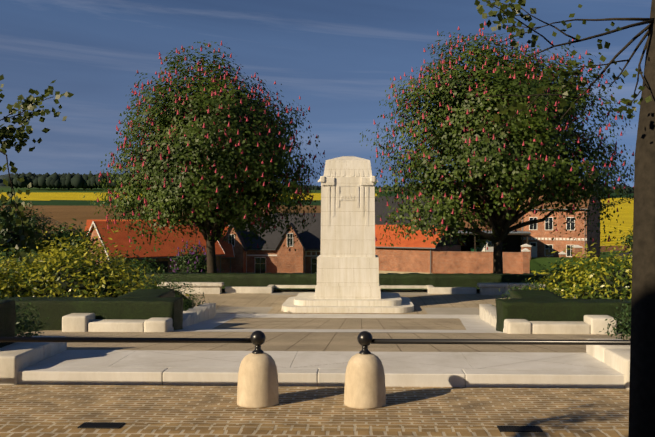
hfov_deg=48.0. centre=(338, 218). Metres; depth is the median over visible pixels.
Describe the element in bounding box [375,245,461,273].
cottage zinc gutter
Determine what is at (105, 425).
drain
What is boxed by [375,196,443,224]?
barn roof slate
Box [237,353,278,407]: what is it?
bollard stone
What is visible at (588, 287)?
laurel leaves
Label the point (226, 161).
chestnut leaves
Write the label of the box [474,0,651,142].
tree leaves
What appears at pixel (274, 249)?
school zinc gutter
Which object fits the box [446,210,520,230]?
brown barn roof
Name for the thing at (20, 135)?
tree leaves
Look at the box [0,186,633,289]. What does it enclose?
terrain
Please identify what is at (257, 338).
railing
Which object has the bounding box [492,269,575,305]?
shrub leaves
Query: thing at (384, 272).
cottage wall stone base
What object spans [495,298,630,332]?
cross hedge
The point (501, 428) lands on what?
drain
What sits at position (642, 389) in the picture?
redwood tree
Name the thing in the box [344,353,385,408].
round stone bollard
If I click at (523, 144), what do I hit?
red chestnut flowers
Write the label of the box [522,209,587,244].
house zinc gutter
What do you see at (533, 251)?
white house trim
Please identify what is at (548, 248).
house window glass
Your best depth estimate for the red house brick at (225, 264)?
85.24 m
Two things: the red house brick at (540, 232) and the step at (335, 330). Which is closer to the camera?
the step at (335, 330)
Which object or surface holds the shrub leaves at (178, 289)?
on the park ground
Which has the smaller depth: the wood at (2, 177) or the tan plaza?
the tan plaza
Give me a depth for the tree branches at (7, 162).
4.50 m
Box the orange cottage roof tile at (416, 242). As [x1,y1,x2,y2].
[375,225,464,247]
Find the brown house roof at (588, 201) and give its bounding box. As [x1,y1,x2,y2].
[524,180,601,208]
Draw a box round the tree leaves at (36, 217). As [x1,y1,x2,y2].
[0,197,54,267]
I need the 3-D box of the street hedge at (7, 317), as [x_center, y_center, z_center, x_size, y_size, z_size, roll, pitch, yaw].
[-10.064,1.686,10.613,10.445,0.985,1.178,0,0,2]
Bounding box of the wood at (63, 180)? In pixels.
[5,172,135,189]
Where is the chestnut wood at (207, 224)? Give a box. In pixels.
[119,61,297,272]
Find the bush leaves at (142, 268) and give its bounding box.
[121,254,171,280]
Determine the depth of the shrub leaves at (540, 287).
24.23 m
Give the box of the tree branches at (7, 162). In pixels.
[0,97,55,248]
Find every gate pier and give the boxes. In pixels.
[521,247,530,259]
[522,252,529,273]
[572,248,581,256]
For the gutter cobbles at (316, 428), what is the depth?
7.73 m
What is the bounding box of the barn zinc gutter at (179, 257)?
[112,255,224,272]
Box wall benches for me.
[157,282,544,294]
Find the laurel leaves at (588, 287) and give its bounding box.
[537,243,631,298]
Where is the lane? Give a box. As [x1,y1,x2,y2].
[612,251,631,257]
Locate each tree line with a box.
[290,185,423,190]
[600,187,633,192]
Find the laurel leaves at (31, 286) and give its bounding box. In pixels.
[0,237,159,297]
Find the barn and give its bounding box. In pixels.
[82,220,219,272]
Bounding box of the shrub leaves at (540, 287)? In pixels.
[504,276,567,298]
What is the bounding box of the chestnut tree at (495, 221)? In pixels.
[388,49,611,273]
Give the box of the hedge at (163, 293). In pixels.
[116,289,174,297]
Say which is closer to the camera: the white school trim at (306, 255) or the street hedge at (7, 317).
the street hedge at (7, 317)
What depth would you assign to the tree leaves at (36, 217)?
101.69 m
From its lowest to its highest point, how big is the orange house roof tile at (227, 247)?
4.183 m
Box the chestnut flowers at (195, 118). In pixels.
[97,41,324,250]
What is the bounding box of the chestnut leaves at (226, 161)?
[83,40,324,253]
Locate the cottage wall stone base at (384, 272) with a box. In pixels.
[379,271,431,273]
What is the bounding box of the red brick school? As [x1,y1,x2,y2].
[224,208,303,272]
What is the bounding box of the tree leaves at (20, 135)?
[0,74,73,263]
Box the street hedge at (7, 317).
[0,300,15,347]
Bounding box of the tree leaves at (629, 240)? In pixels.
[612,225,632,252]
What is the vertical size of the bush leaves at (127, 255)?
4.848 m
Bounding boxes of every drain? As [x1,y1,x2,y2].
[77,422,124,428]
[497,425,542,431]
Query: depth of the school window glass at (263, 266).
88.02 m
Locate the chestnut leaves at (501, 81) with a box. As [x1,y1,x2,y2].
[360,31,636,249]
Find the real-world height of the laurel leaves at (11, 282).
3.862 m
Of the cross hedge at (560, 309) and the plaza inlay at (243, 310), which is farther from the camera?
the plaza inlay at (243, 310)
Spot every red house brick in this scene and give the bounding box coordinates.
[221,258,231,272]
[521,174,599,256]
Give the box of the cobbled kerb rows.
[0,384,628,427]
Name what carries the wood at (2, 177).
on the terrain
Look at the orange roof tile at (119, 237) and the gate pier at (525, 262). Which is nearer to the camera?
the gate pier at (525, 262)
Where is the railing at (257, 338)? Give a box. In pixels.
[0,330,265,353]
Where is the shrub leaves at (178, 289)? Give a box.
[140,268,209,309]
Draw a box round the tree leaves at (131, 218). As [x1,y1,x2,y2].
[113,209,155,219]
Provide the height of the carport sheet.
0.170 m
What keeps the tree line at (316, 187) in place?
on the terrain
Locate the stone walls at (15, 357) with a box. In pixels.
[0,303,629,388]
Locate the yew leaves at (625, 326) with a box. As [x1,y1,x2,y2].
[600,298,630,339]
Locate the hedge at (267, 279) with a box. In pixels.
[146,272,558,290]
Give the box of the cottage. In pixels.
[375,217,465,272]
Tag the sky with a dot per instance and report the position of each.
(341, 57)
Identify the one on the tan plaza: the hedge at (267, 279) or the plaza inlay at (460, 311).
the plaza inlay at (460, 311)
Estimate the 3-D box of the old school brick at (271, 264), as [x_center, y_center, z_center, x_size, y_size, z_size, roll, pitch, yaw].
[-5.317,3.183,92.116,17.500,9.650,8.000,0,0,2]
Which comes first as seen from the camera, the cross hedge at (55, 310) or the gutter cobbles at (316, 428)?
the gutter cobbles at (316, 428)
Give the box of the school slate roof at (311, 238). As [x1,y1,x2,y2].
[222,213,320,250]
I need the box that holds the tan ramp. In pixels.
[15,318,630,352]
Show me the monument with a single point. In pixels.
(347, 270)
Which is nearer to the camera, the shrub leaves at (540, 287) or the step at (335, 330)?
the step at (335, 330)
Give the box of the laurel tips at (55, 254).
[0,224,188,299]
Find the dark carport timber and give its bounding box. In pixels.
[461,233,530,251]
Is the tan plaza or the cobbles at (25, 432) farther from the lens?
the tan plaza
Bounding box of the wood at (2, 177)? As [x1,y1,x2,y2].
[0,173,106,185]
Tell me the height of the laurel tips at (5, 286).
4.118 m
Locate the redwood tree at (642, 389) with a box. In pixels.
[486,0,654,436]
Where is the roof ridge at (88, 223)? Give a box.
[84,220,179,234]
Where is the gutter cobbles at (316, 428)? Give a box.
[0,423,628,432]
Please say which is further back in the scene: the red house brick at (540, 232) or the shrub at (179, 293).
the red house brick at (540, 232)
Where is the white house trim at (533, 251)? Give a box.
[521,217,586,256]
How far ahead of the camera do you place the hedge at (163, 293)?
20.42 m
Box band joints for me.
[39,350,606,368]
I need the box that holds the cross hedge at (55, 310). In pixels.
[0,297,182,331]
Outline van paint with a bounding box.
[473,239,493,251]
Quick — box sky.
[0,0,651,186]
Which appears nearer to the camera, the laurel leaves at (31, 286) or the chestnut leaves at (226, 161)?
the laurel leaves at (31, 286)
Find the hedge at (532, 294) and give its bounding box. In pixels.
[510,289,564,298]
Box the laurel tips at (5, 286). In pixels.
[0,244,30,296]
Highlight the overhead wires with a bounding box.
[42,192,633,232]
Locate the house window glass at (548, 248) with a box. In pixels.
[530,218,573,255]
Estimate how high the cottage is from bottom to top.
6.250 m
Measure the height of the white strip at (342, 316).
0.001 m
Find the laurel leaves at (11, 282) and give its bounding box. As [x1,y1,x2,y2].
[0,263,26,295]
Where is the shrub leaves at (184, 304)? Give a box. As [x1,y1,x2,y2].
[136,280,195,310]
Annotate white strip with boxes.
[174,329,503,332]
[215,314,479,318]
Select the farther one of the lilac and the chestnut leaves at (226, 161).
the lilac
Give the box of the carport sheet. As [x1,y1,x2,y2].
[458,231,530,232]
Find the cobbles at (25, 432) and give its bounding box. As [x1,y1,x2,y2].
[0,428,628,436]
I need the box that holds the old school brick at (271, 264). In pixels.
[247,206,319,273]
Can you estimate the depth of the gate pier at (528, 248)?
73.99 m
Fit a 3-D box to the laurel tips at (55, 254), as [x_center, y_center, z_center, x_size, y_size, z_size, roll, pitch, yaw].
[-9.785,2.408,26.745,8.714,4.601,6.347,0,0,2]
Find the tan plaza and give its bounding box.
[126,290,574,318]
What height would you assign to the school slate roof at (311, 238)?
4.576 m
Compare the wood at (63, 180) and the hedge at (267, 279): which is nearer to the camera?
the hedge at (267, 279)
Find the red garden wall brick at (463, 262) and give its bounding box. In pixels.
[433,252,521,273]
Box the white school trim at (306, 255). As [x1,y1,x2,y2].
[229,233,319,272]
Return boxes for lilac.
[163,239,223,272]
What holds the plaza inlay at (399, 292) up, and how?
on the tan plaza
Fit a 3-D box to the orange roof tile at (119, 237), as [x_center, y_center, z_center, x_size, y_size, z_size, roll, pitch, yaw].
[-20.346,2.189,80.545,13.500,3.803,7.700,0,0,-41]
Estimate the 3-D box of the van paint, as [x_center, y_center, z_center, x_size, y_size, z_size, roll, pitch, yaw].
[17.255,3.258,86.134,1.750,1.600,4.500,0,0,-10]
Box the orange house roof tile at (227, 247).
[219,225,233,257]
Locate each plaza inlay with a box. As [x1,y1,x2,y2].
[216,307,272,313]
[270,291,429,295]
[424,308,478,314]
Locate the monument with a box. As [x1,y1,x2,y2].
[282,156,413,312]
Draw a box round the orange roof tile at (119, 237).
[88,221,224,258]
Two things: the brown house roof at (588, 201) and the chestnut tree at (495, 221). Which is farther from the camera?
the brown house roof at (588, 201)
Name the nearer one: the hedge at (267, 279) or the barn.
the hedge at (267, 279)
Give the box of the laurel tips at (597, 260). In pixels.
[528,227,632,298]
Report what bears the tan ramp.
on the tan plaza
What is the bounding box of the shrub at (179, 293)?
[172,289,192,310]
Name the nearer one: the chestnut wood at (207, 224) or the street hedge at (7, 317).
the street hedge at (7, 317)
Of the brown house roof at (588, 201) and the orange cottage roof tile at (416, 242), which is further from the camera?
the brown house roof at (588, 201)
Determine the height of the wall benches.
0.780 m
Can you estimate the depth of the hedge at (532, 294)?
20.11 m
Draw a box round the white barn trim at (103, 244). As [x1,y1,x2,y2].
[87,221,224,259]
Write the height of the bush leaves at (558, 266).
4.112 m
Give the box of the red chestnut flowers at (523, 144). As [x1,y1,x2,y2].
[374,22,633,241]
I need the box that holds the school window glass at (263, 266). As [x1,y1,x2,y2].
[229,234,316,272]
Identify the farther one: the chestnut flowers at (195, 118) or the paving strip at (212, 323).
the chestnut flowers at (195, 118)
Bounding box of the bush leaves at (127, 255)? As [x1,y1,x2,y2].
[81,246,157,280]
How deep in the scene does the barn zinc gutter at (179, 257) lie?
77.40 m
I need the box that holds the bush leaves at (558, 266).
[534,257,588,281]
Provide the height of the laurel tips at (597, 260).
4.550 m
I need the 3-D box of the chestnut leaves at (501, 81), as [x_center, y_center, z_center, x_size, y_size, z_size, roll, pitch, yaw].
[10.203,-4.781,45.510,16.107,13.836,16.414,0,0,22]
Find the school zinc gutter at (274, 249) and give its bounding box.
[247,249,319,249]
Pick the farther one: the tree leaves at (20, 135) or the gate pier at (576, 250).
the gate pier at (576, 250)
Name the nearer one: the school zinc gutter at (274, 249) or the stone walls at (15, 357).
the stone walls at (15, 357)
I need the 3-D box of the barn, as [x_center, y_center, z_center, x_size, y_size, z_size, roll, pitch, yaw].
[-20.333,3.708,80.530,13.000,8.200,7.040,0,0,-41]

